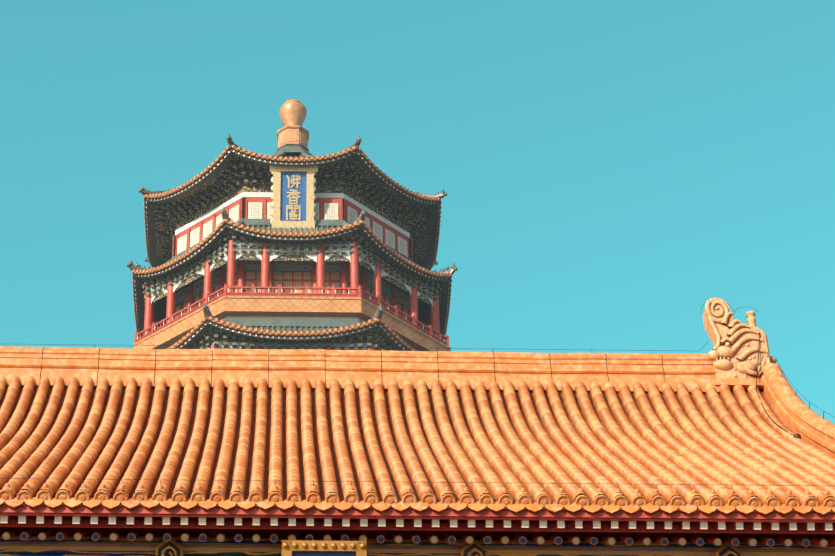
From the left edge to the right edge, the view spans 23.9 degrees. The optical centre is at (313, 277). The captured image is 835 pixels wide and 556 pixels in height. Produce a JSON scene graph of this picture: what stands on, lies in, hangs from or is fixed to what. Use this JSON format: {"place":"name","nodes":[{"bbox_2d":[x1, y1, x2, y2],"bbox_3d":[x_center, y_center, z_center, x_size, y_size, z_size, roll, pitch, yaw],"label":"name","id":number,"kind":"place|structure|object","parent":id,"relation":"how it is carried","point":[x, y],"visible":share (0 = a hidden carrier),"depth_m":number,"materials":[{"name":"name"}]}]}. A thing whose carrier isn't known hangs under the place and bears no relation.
{"place":"outdoors","nodes":[
{"label":"outdoors","id":0,"kind":"place"},
{"bbox_2d":[0,504,834,555],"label":"roof eaves","id":1,"kind":"object","parent":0,"point":[65,530],"visible":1,"depth_m":31.07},
{"bbox_2d":[0,346,834,514],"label":"hall roof tiles","id":2,"kind":"object","parent":1,"relation":"on","point":[343,430],"visible":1,"depth_m":37.70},
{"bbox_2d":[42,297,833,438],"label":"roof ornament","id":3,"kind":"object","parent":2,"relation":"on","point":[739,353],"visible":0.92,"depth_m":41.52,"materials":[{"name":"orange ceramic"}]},
{"bbox_2d":[0,0,834,423],"label":"sky","id":4,"kind":"structure","parent":0,"point":[608,171],"materials":[{"name":"blue"}]},
{"bbox_3d":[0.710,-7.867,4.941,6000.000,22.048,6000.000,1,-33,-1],"label":"ground","id":5,"kind":"structure","parent":0,"visible":0},
{"bbox_2d":[133,149,450,383],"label":"wooden tower","id":6,"kind":"structure","parent":5,"relation":"on","point":[303,196],"depth_m":111.97,"materials":[{"name":"red paint"}]},
{"bbox_2d":[127,99,457,361],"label":"tower roofs","id":7,"kind":"structure","parent":6,"relation":"on","point":[293,136],"depth_m":112.22,"materials":[{"name":"green tile"}]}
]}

